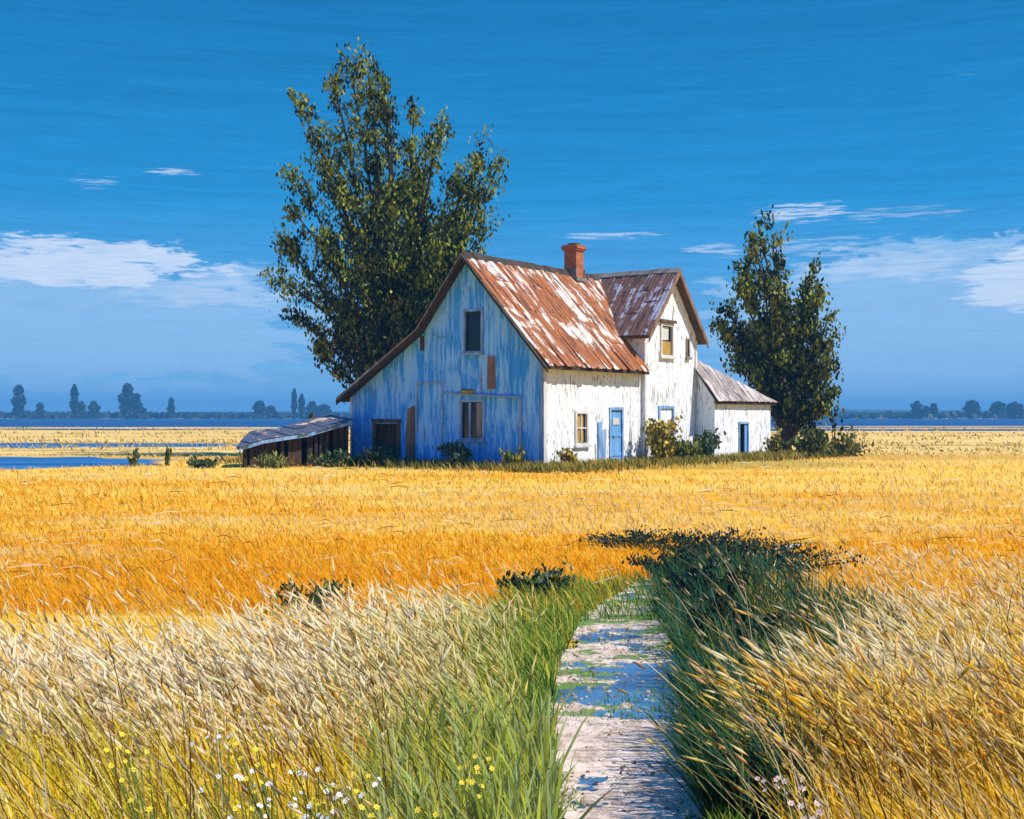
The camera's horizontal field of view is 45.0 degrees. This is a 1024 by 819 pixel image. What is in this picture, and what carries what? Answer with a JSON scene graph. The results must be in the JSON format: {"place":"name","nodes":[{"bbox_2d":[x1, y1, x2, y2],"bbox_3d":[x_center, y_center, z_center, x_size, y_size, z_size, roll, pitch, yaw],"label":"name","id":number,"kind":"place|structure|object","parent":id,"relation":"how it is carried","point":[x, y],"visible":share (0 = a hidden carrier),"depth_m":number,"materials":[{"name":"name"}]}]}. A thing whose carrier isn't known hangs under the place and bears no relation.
{"place":"outdoors","nodes":[
{"label":"outdoors","id":0,"kind":"place"},
{"bbox_2d":[0,457,164,468],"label":"pond","id":1,"kind":"structure","parent":0,"point":[26,462],"depth_m":45.81,"materials":[{"name":"liquid"}]},
{"bbox_2d":[0,443,236,447],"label":"pond","id":2,"kind":"structure","parent":0,"point":[28,445],"depth_m":74.71,"materials":[{"name":"liquid"}]},
{"bbox_2d":[0,427,349,428],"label":"mudflat","id":3,"kind":"structure","parent":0,"point":[142,428],"depth_m":184.26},
{"bbox_2d":[0,662,546,818],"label":"meadow grass","id":4,"kind":"structure","parent":0,"point":[61,796],"depth_m":5.50,"materials":[{"name":"plant"}]},
{"bbox_2d":[0,555,611,797],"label":"cream grass","id":5,"kind":"structure","parent":0,"point":[398,635],"depth_m":7.03,"materials":[{"name":"plant"}]},
{"bbox_2d":[300,665,617,818],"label":"sage grass","id":6,"kind":"structure","parent":0,"point":[513,764],"depth_m":5.21,"materials":[{"name":"plant"}]},
{"bbox_2d":[7,409,1004,413],"bbox_3d":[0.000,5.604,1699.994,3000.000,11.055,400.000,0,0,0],"label":"hills","id":7,"kind":"structure","parent":0,"point":[858,411],"depth_m":1622.46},
{"bbox_2d":[0,418,1023,818],"bbox_3d":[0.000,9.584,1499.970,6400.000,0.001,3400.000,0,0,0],"label":"ground","id":8,"kind":"structure","parent":0,"point":[356,476],"depth_m":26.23,"materials":[{"name":"plant"}]},
{"bbox_2d":[10,384,26,418],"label":"poplar tree","id":9,"kind":"object","parent":8,"relation":"on","point":[18,401],"visible":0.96,"depth_m":778.18,"materials":[{"name":"blue plant"}]},
{"bbox_2d":[35,402,44,414],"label":"poplar tree","id":10,"kind":"object","parent":8,"relation":"on","point":[39,407],"visible":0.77,"depth_m":788.83,"materials":[{"name":"blue plant"}]},
{"bbox_2d":[69,384,79,417],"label":"poplar tree","id":11,"kind":"object","parent":8,"relation":"on","point":[74,403],"visible":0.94,"depth_m":783.84,"materials":[{"name":"blue plant"}]},
{"bbox_2d":[78,401,86,413],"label":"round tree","id":12,"kind":"object","parent":8,"relation":"on","point":[81,408],"visible":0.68,"depth_m":798.93,"materials":[{"name":"blue plant"}]},
{"bbox_2d":[87,401,100,418],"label":"round tree","id":13,"kind":"object","parent":8,"relation":"on","point":[94,407],"visible":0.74,"depth_m":788.33,"materials":[{"name":"blue plant"}]},
{"bbox_2d":[104,732,144,818],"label":"yellow wildflower","id":14,"kind":"object","parent":8,"relation":"on","point":[136,804],"visible":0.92,"depth_m":4.88,"materials":[{"name":"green plant"}]},
{"bbox_2d":[118,383,136,418],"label":"poplar tree","id":15,"kind":"object","parent":8,"relation":"on","point":[127,397],"visible":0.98,"depth_m":777.59,"materials":[{"name":"blue plant"}]},
{"bbox_2d":[107,747,153,818],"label":"yellow wildflower","id":16,"kind":"object","parent":8,"relation":"on","point":[111,766],"visible":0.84,"depth_m":4.61,"materials":[{"name":"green plant"}]},
{"bbox_2d":[127,447,139,466],"bbox_3d":[-12.910,1.635,42.161,0.448,0.686,0.300,0,0,0],"label":"dwarf conifer","id":17,"kind":"object","parent":8,"relation":"on","point":[135,458],"visible":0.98,"depth_m":42.14,"materials":[{"name":"green plant"}]},
{"bbox_2d":[133,393,142,418],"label":"poplar tree","id":18,"kind":"object","parent":8,"relation":"on","point":[138,404],"visible":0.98,"depth_m":785.03,"materials":[{"name":"blue plant"}]},
{"bbox_2d":[109,784,169,818],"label":"yellow wildflower","id":19,"kind":"object","parent":8,"relation":"on","point":[148,809],"visible":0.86,"depth_m":4.17,"materials":[{"name":"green plant"}]},
{"bbox_2d":[164,446,171,465],"bbox_3d":[-11.904,1.623,42.806,0.296,0.733,0.298,0,0,0],"label":"dwarf conifer","id":20,"kind":"object","parent":8,"relation":"on","point":[168,453],"visible":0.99,"depth_m":42.75,"materials":[{"name":"green plant"}]},
{"bbox_2d":[166,397,174,418],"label":"poplar tree","id":21,"kind":"object","parent":8,"relation":"on","point":[170,407],"visible":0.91,"depth_m":793.98,"materials":[{"name":"blue plant"}]},
{"bbox_2d":[183,454,230,468],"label":"leafy bush","id":22,"kind":"object","parent":8,"relation":"on","point":[202,463],"visible":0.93,"depth_m":40.98,"materials":[{"name":"green plant"}]},
{"bbox_2d":[191,734,230,818],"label":"white wildflower","id":23,"kind":"object","parent":8,"relation":"on","point":[207,737],"visible":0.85,"depth_m":4.90,"materials":[{"name":"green plant"}]},
{"bbox_2d":[199,768,255,818],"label":"white wildflower","id":24,"kind":"object","parent":8,"relation":"on","point":[236,776],"visible":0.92,"depth_m":4.42,"materials":[{"name":"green plant"}]},
{"bbox_2d":[231,805,254,818],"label":"yellow wildflower","id":25,"kind":"object","parent":8,"relation":"on","point":[234,808],"visible":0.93,"depth_m":4.09,"materials":[{"name":"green plant"}]},
{"bbox_2d":[227,798,271,818],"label":"white wildflower","id":26,"kind":"object","parent":8,"relation":"on","point":[261,805],"visible":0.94,"depth_m":4.39,"materials":[{"name":"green plant"}]},
{"bbox_2d":[227,728,274,817],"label":"yellow wildflower","id":27,"kind":"object","parent":8,"relation":"on","point":[255,748],"visible":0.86,"depth_m":4.90,"materials":[{"name":"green plant"}]},
{"bbox_2d":[239,762,278,818],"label":"yellow wildflower","id":28,"kind":"object","parent":8,"relation":"on","point":[260,781],"visible":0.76,"depth_m":4.60,"materials":[{"name":"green plant"}]},
{"bbox_2d":[252,400,266,418],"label":"round tree","id":29,"kind":"object","parent":8,"relation":"on","point":[259,407],"visible":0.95,"depth_m":797.94,"materials":[{"name":"blue plant"}]},
{"bbox_2d":[246,783,273,818],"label":"white wildflower","id":30,"kind":"object","parent":8,"relation":"on","point":[266,784],"visible":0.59,"depth_m":4.61,"materials":[{"name":"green plant"}]},
{"bbox_2d":[265,405,276,418],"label":"round tree","id":31,"kind":"object","parent":8,"relation":"on","point":[271,409],"visible":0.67,"depth_m":803.44,"materials":[{"name":"blue plant"}]},
{"bbox_2d":[253,449,293,467],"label":"leafy bush","id":32,"kind":"object","parent":8,"relation":"on","point":[272,460],"visible":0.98,"depth_m":40.82,"materials":[{"name":"green plant"}]},
{"bbox_2d":[263,797,296,818],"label":"white wildflower","id":33,"kind":"object","parent":8,"relation":"on","point":[289,804],"visible":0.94,"depth_m":4.51,"materials":[{"name":"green plant"}]},
{"bbox_2d":[267,767,320,818],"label":"white wildflower","id":34,"kind":"object","parent":8,"relation":"on","point":[305,774],"visible":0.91,"depth_m":4.51,"materials":[{"name":"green plant"}]},
{"bbox_2d":[290,388,297,413],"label":"poplar tree","id":35,"kind":"object","parent":8,"relation":"on","point":[294,405],"visible":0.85,"depth_m":779.13,"materials":[{"name":"blue plant"}]},
{"bbox_2d":[236,414,355,467],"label":"plank shed","id":36,"kind":"structure","parent":8,"relation":"on","point":[304,438],"depth_m":42.71,"materials":[{"name":"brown wood"}]},
{"bbox_2d":[298,393,305,416],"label":"poplar tree","id":37,"kind":"object","parent":8,"relation":"on","point":[301,406],"visible":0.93,"depth_m":786.91,"materials":[{"name":"blue plant"}]},
{"bbox_2d":[291,784,323,818],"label":"yellow wildflower","id":38,"kind":"object","parent":8,"relation":"on","point":[313,798],"visible":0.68,"depth_m":4.72,"materials":[{"name":"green plant"}]},
{"bbox_2d":[305,401,317,413],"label":"round tree","id":39,"kind":"object","parent":8,"relation":"on","point":[311,407],"visible":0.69,"depth_m":797.87,"materials":[{"name":"plant"}]},
{"bbox_2d":[270,575,353,614],"bbox_3d":[-1.754,1.630,10.811,0.725,0.330,0.757,0,0,0],"label":"bank shrub","id":40,"kind":"object","parent":8,"relation":"on","point":[316,599],"visible":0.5,"depth_m":10.79,"materials":[{"name":"green plant"}]},
{"bbox_2d":[292,783,335,818],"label":"white wildflower","id":41,"kind":"object","parent":8,"relation":"on","point":[295,804],"visible":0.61,"depth_m":4.46,"materials":[{"name":"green plant"}]},
{"bbox_2d":[315,403,332,415],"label":"round tree","id":42,"kind":"object","parent":8,"relation":"on","point":[324,409],"visible":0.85,"depth_m":796.99,"materials":[{"name":"blue plant"}]},
{"bbox_2d":[308,448,351,467],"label":"leafy bush","id":43,"kind":"object","parent":8,"relation":"on","point":[321,460],"visible":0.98,"depth_m":41.81,"materials":[{"name":"green plant"}]},
{"bbox_2d":[307,792,364,818],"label":"white wildflower","id":44,"kind":"object","parent":8,"relation":"on","point":[338,795],"visible":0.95,"depth_m":4.08,"materials":[{"name":"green plant"}]},
{"bbox_2d":[335,771,371,816],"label":"yellow wildflower","id":45,"kind":"object","parent":8,"relation":"on","point":[367,775],"visible":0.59,"depth_m":4.56,"materials":[{"name":"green plant"}]},
{"bbox_2d":[347,777,380,816],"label":"white wildflower","id":46,"kind":"object","parent":8,"relation":"on","point":[374,785],"visible":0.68,"depth_m":4.58,"materials":[{"name":"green plant"}]},
{"bbox_2d":[357,804,379,818],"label":"yellow wildflower","id":47,"kind":"object","parent":8,"relation":"on","point":[376,806],"visible":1,"depth_m":4.10,"materials":[{"name":"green plant"}]},
{"bbox_2d":[355,444,399,466],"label":"leafy bush","id":48,"kind":"object","parent":8,"relation":"on","point":[382,454],"visible":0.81,"depth_m":42.28,"materials":[{"name":"green plant"}]},
{"bbox_2d":[257,37,511,408],"bbox_3d":[-5.354,-7.326,53.377,10.720,18.871,6.318,0,0,0],"label":"tall tree","id":49,"kind":"object","parent":8,"relation":"on","point":[391,287],"visible":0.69,"depth_m":52.56,"materials":[{"name":"green plant"}]},
{"bbox_2d":[414,806,439,818],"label":"yellow wildflower","id":50,"kind":"object","parent":8,"relation":"on","point":[435,814],"visible":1,"depth_m":3.98,"materials":[{"name":"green plant"}]},
{"bbox_2d":[432,440,473,465],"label":"leafy bush","id":51,"kind":"object","parent":8,"relation":"on","point":[455,454],"visible":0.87,"depth_m":40.82,"materials":[{"name":"green plant"}]},
{"bbox_2d":[457,754,491,818],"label":"yellow wildflower","id":52,"kind":"object","parent":8,"relation":"on","point":[474,756],"visible":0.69,"depth_m":4.81,"materials":[{"name":"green plant"}]},
{"bbox_2d":[458,765,496,818],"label":"yellow wildflower","id":53,"kind":"object","parent":8,"relation":"on","point":[478,796],"visible":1,"depth_m":4.51,"materials":[{"name":"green plant"}]},
{"bbox_2d":[0,529,1023,818],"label":"long stalks","id":54,"kind":"object","parent":8,"relation":"on","point":[794,771],"visible":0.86,"depth_m":4.68,"materials":[{"name":"yellow plant"}]},
{"bbox_2d":[0,541,1023,772],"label":"golden grass","id":55,"kind":"structure","parent":8,"relation":"on","point":[167,618],"depth_m":11.27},
{"bbox_2d":[0,426,1023,458],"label":"dry tussocks","id":56,"kind":"object","parent":8,"relation":"on","point":[1015,450],"visible":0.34,"depth_m":78.14,"materials":[{"name":"yellow plant"}]},
{"bbox_2d":[0,410,1023,418],"bbox_3d":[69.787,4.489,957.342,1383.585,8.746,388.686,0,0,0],"label":"woods","id":57,"kind":"object","parent":8,"relation":"on","point":[28,414],"visible":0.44,"depth_m":785.18,"materials":[{"name":"blue plant"}]},
{"bbox_2d":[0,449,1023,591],"bbox_3d":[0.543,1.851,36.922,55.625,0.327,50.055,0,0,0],"label":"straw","id":58,"kind":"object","parent":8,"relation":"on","point":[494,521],"visible":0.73,"depth_m":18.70,"materials":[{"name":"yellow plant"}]},
{"bbox_2d":[499,443,531,464],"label":"leafy bush","id":59,"kind":"object","parent":8,"relation":"on","point":[508,457],"visible":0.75,"depth_m":39.49,"materials":[{"name":"green plant"}]},
{"bbox_2d":[422,566,630,706],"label":"bank grass","id":60,"kind":"structure","parent":8,"relation":"on","point":[552,599],"depth_m":9.38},
{"bbox_2d":[482,561,584,597],"bbox_3d":[0.208,1.620,11.750,0.981,0.380,0.620,0,0,0],"label":"bank shrub","id":61,"kind":"object","parent":8,"relation":"on","point":[553,572],"visible":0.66,"depth_m":11.71,"materials":[{"name":"green plant"}]},
{"bbox_2d":[336,243,776,465],"bbox_3d":[2.510,-2.159,48.791,9.988,8.311,16.902,0,0,35],"label":"farmhouse","id":62,"kind":"object","parent":8,"relation":"on","point":[487,358],"visible":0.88,"depth_m":43.11,"materials":[{"name":"white paint"}]},
{"bbox_2d":[371,419,401,459],"bbox_3d":[-4.350,1.153,43.936,1.374,1.633,0.420,0,0,35],"label":"doorway","id":63,"kind":"structure","parent":62,"relation":"in","point":[389,434],"depth_m":43.93,"materials":[{"name":"brown wood"}]},
{"bbox_2d":[456,399,486,441],"bbox_3d":[-1.341,0.375,41.644,1.194,1.425,0.210,0,0,35],"label":"window","id":64,"kind":"structure","parent":62,"relation":"in","point":[471,412],"depth_m":41.71,"materials":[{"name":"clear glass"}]},
{"bbox_2d":[460,308,484,354],"bbox_3d":[-1.307,-2.609,41.638,0.959,1.550,0.210,0,0,35],"label":"window","id":65,"kind":"structure","parent":62,"relation":"in","point":[472,318],"depth_m":41.71,"materials":[{"name":"black glass"}]},
{"bbox_2d":[574,410,591,447],"bbox_3d":[2.355,0.660,41.897,0.210,1.253,0.994,0,0,35],"label":"window","id":66,"kind":"structure","parent":62,"relation":"in","point":[581,418],"depth_m":41.89,"materials":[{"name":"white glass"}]},
{"bbox_2d":[611,410,620,461],"bbox_3d":[3.691,0.967,43.776,0.135,1.885,0.769,0,0,35],"label":"door","id":67,"kind":"structure","parent":62,"relation":"in","point":[615,414],"depth_m":43.80,"materials":[{"name":"blue paint"}]},
{"bbox_2d":[658,406,675,432],"bbox_3d":[5.812,0.374,46.621,0.210,1.030,1.361,0,0,35],"label":"window","id":68,"kind":"structure","parent":62,"relation":"in","point":[659,407],"depth_m":46.64,"materials":[{"name":"blue wood"}]},
{"bbox_2d":[659,323,676,358],"bbox_3d":[5.849,-2.586,46.691,0.210,1.342,1.176,0,0,35],"label":"window","id":69,"kind":"structure","parent":62,"relation":"in","point":[666,346],"depth_m":46.80,"materials":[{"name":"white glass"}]},
{"bbox_2d":[685,338,691,359],"bbox_3d":[6.825,-2.357,48.077,0.210,0.829,0.424,0,0,35],"label":"window","id":70,"kind":"structure","parent":62,"relation":"in","point":[688,357],"depth_m":48.13,"materials":[{"name":"grey wood"}]},
{"bbox_2d":[738,422,748,452],"bbox_3d":[9.431,1.245,50.407,0.095,1.506,0.994,0,0,35],"label":"doorway","id":71,"kind":"structure","parent":62,"relation":"in","point":[746,424],"depth_m":50.60,"materials":[{"name":"blue wood"}]},
{"bbox_2d":[554,447,578,463],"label":"leafy bush","id":72,"kind":"object","parent":8,"relation":"on","point":[568,455],"visible":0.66,"depth_m":40.23,"materials":[{"name":"green plant"}]},
{"bbox_2d":[489,570,762,818],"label":"verge grass","id":73,"kind":"structure","parent":8,"relation":"on","point":[636,597],"depth_m":8.12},
{"bbox_2d":[576,523,687,549],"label":"bank shrub","id":74,"kind":"object","parent":8,"relation":"on","point":[636,534],"visible":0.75,"depth_m":16.04,"materials":[{"name":"green plant"}]},
{"bbox_2d":[640,415,682,460],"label":"flowering bush","id":75,"kind":"object","parent":8,"relation":"on","point":[660,439],"visible":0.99,"depth_m":44.42,"materials":[{"name":"yellow plant"}]},
{"bbox_2d":[620,538,734,582],"bbox_3d":[1.703,1.566,12.668,1.208,0.481,1.031,0,0,0],"label":"bank shrub","id":76,"kind":"object","parent":8,"relation":"on","point":[659,565],"visible":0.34,"depth_m":12.58,"materials":[{"name":"green plant"}]},
{"bbox_2d":[667,434,706,460],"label":"flowering bush","id":77,"kind":"object","parent":8,"relation":"on","point":[682,448],"visible":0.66,"depth_m":45.53,"materials":[{"name":"green plant"}]},
{"bbox_2d":[659,556,757,605],"bbox_3d":[1.706,1.528,10.558,0.852,0.530,0.807,0,0,0],"label":"bank shrub","id":78,"kind":"object","parent":8,"relation":"on","point":[707,575],"visible":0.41,"depth_m":10.45,"materials":[{"name":"green plant"}]},
{"bbox_2d":[693,427,725,456],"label":"leafy bush","id":79,"kind":"object","parent":8,"relation":"on","point":[713,443],"visible":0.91,"depth_m":47.27,"materials":[{"name":"green plant"}]},
{"bbox_2d":[629,523,800,555],"bbox_3d":[2.458,1.635,15.271,2.059,0.371,1.951,0,0,0],"label":"bank shrub","id":80,"kind":"object","parent":8,"relation":"on","point":[690,539],"visible":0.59,"depth_m":15.18,"materials":[{"name":"green plant"}]},
{"bbox_2d":[684,593,783,651],"bbox_3d":[1.568,1.535,8.695,0.735,0.498,0.707,0,0,0],"label":"bank shrub","id":81,"kind":"object","parent":8,"relation":"on","point":[722,601],"visible":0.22,"depth_m":8.67,"materials":[{"name":"green plant"}]},
{"bbox_2d":[694,651,780,695],"bbox_3d":[1.320,1.557,6.882,0.599,0.433,0.581,0,0,28],"label":"bank shrub","id":82,"kind":"object","parent":8,"relation":"on","point":[740,659],"visible":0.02,"depth_m":6.96,"materials":[{"name":"green plant"}]},
{"bbox_2d":[755,776,781,818],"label":"pink wildflower","id":83,"kind":"object","parent":8,"relation":"on","point":[765,788],"visible":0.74,"depth_m":4.53,"materials":[{"name":"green plant"}]},
{"bbox_2d":[763,427,784,453],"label":"leafy bush","id":84,"kind":"object","parent":8,"relation":"on","point":[776,441],"visible":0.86,"depth_m":51.17,"materials":[{"name":"green plant"}]},
{"bbox_2d":[707,203,845,450],"bbox_3d":[11.902,-3.573,56.223,5.798,11.395,4.353,0,0,0],"label":"tree","id":85,"kind":"object","parent":8,"relation":"on","point":[788,372],"visible":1,"depth_m":55.33,"materials":[{"name":"green plant"}]},
{"bbox_2d":[698,534,870,573],"bbox_3d":[2.910,1.605,13.575,1.943,0.414,1.737,0,0,38],"label":"bank shrub","id":86,"kind":"object","parent":8,"relation":"on","point":[778,555],"visible":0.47,"depth_m":13.43,"materials":[{"name":"green plant"}]},
{"bbox_2d":[774,775,806,818],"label":"pink wildflower","id":87,"kind":"object","parent":8,"relation":"on","point":[786,793],"visible":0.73,"depth_m":4.33,"materials":[{"name":"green plant"}]},
{"bbox_2d":[624,540,962,818],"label":"bank grass","id":88,"kind":"structure","parent":8,"relation":"on","point":[699,711],"depth_m":6.50,"materials":[{"name":"plant"}]},
{"bbox_2d":[787,800,822,818],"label":"pink wildflower","id":89,"kind":"object","parent":8,"relation":"on","point":[801,806],"visible":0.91,"depth_m":4.02,"materials":[{"name":"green plant"}]},
{"bbox_2d":[784,424,840,456],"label":"leafy bush","id":90,"kind":"object","parent":8,"relation":"on","point":[817,439],"visible":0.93,"depth_m":51.38,"materials":[{"name":"green plant"}]},
{"bbox_2d":[826,399,860,441],"bbox_3d":[14.138,0.769,53.588,1.332,2.495,1.483,0,0,-19],"label":"sapling","id":91,"kind":"object","parent":8,"relation":"on","point":[831,420],"visible":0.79,"depth_m":53.75,"materials":[{"name":"green plant"}]},
{"bbox_2d":[821,427,873,456],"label":"leafy bush","id":92,"kind":"object","parent":8,"relation":"on","point":[847,446],"visible":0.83,"depth_m":52.36,"materials":[{"name":"green plant"}]},
{"bbox_2d":[910,401,923,414],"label":"round tree","id":93,"kind":"object","parent":8,"relation":"on","point":[916,406],"visible":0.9,"depth_m":788.08,"materials":[{"name":"blue plant"}]},
{"bbox_2d":[922,405,929,418],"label":"round tree","id":94,"kind":"object","parent":8,"relation":"on","point":[926,411],"visible":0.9,"depth_m":798.55,"materials":[{"name":"blue plant"}]},
{"bbox_2d":[929,403,937,418],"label":"round tree","id":95,"kind":"object","parent":8,"relation":"on","point":[933,408],"visible":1,"depth_m":788.81,"materials":[{"name":"blue plant"}]},
{"bbox_2d":[962,399,980,418],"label":"round tree","id":96,"kind":"object","parent":8,"relation":"on","point":[971,405],"visible":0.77,"depth_m":797.34,"materials":[{"name":"blue plant"}]},
{"bbox_2d":[989,401,1005,418],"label":"round tree","id":97,"kind":"object","parent":8,"relation":"on","point":[997,407],"visible":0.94,"depth_m":797.44,"materials":[{"name":"blue plant"}]},
{"bbox_2d":[1005,401,1023,417],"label":"round tree","id":98,"kind":"object","parent":8,"relation":"on","point":[1012,407],"visible":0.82,"depth_m":801.86,"materials":[{"name":"blue plant"}]},
{"bbox_2d":[0,419,1023,430],"bbox_3d":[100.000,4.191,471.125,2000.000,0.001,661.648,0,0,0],"label":"lake","id":99,"kind":"structure","parent":0,"point":[284,422],"depth_m":283.18,"materials":[{"name":"liquid"}]},
{"bbox_2d":[0,0,1023,412],"label":"sky","id":100,"kind":"structure","parent":0,"point":[143,142],"materials":[{"name":"blue"}]},
{"bbox_2d":[212,449,845,473],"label":"yard grass","id":101,"kind":"structure","parent":0,"point":[584,466],"depth_m":41.45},
{"bbox_2d":[545,541,821,818],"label":"path","id":102,"kind":"structure","parent":0,"point":[615,746],"depth_m":6.36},
{"bbox_2d":[551,617,697,818],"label":"pebbles","id":103,"kind":"object","parent":102,"relation":"on","point":[584,802],"visible":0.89,"depth_m":7.54,"materials":[{"name":"grey stone"}]},
{"bbox_2d":[553,587,701,818],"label":"puddle","id":104,"kind":"object","parent":102,"relation":"on","point":[645,675],"visible":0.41,"depth_m":7.78,"materials":[{"name":"liquid"}]},
{"bbox_2d":[672,534,1023,818],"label":"wheat grass","id":105,"kind":"structure","parent":0,"point":[978,648],"depth_m":5.85,"materials":[{"name":"plant"}]},
{"bbox_2d":[707,709,1023,818],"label":"amber grass","id":106,"kind":"structure","parent":0,"point":[877,810],"depth_m":4.92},
{"bbox_2d":[770,428,1022,428],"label":"mudflat","id":107,"kind":"structure","parent":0,"point":[927,428],"depth_m":169.55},
{"bbox_2d":[841,426,1023,426],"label":"mudflat","id":108,"kind":"structure","parent":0,"point":[934,426],"depth_m":201.77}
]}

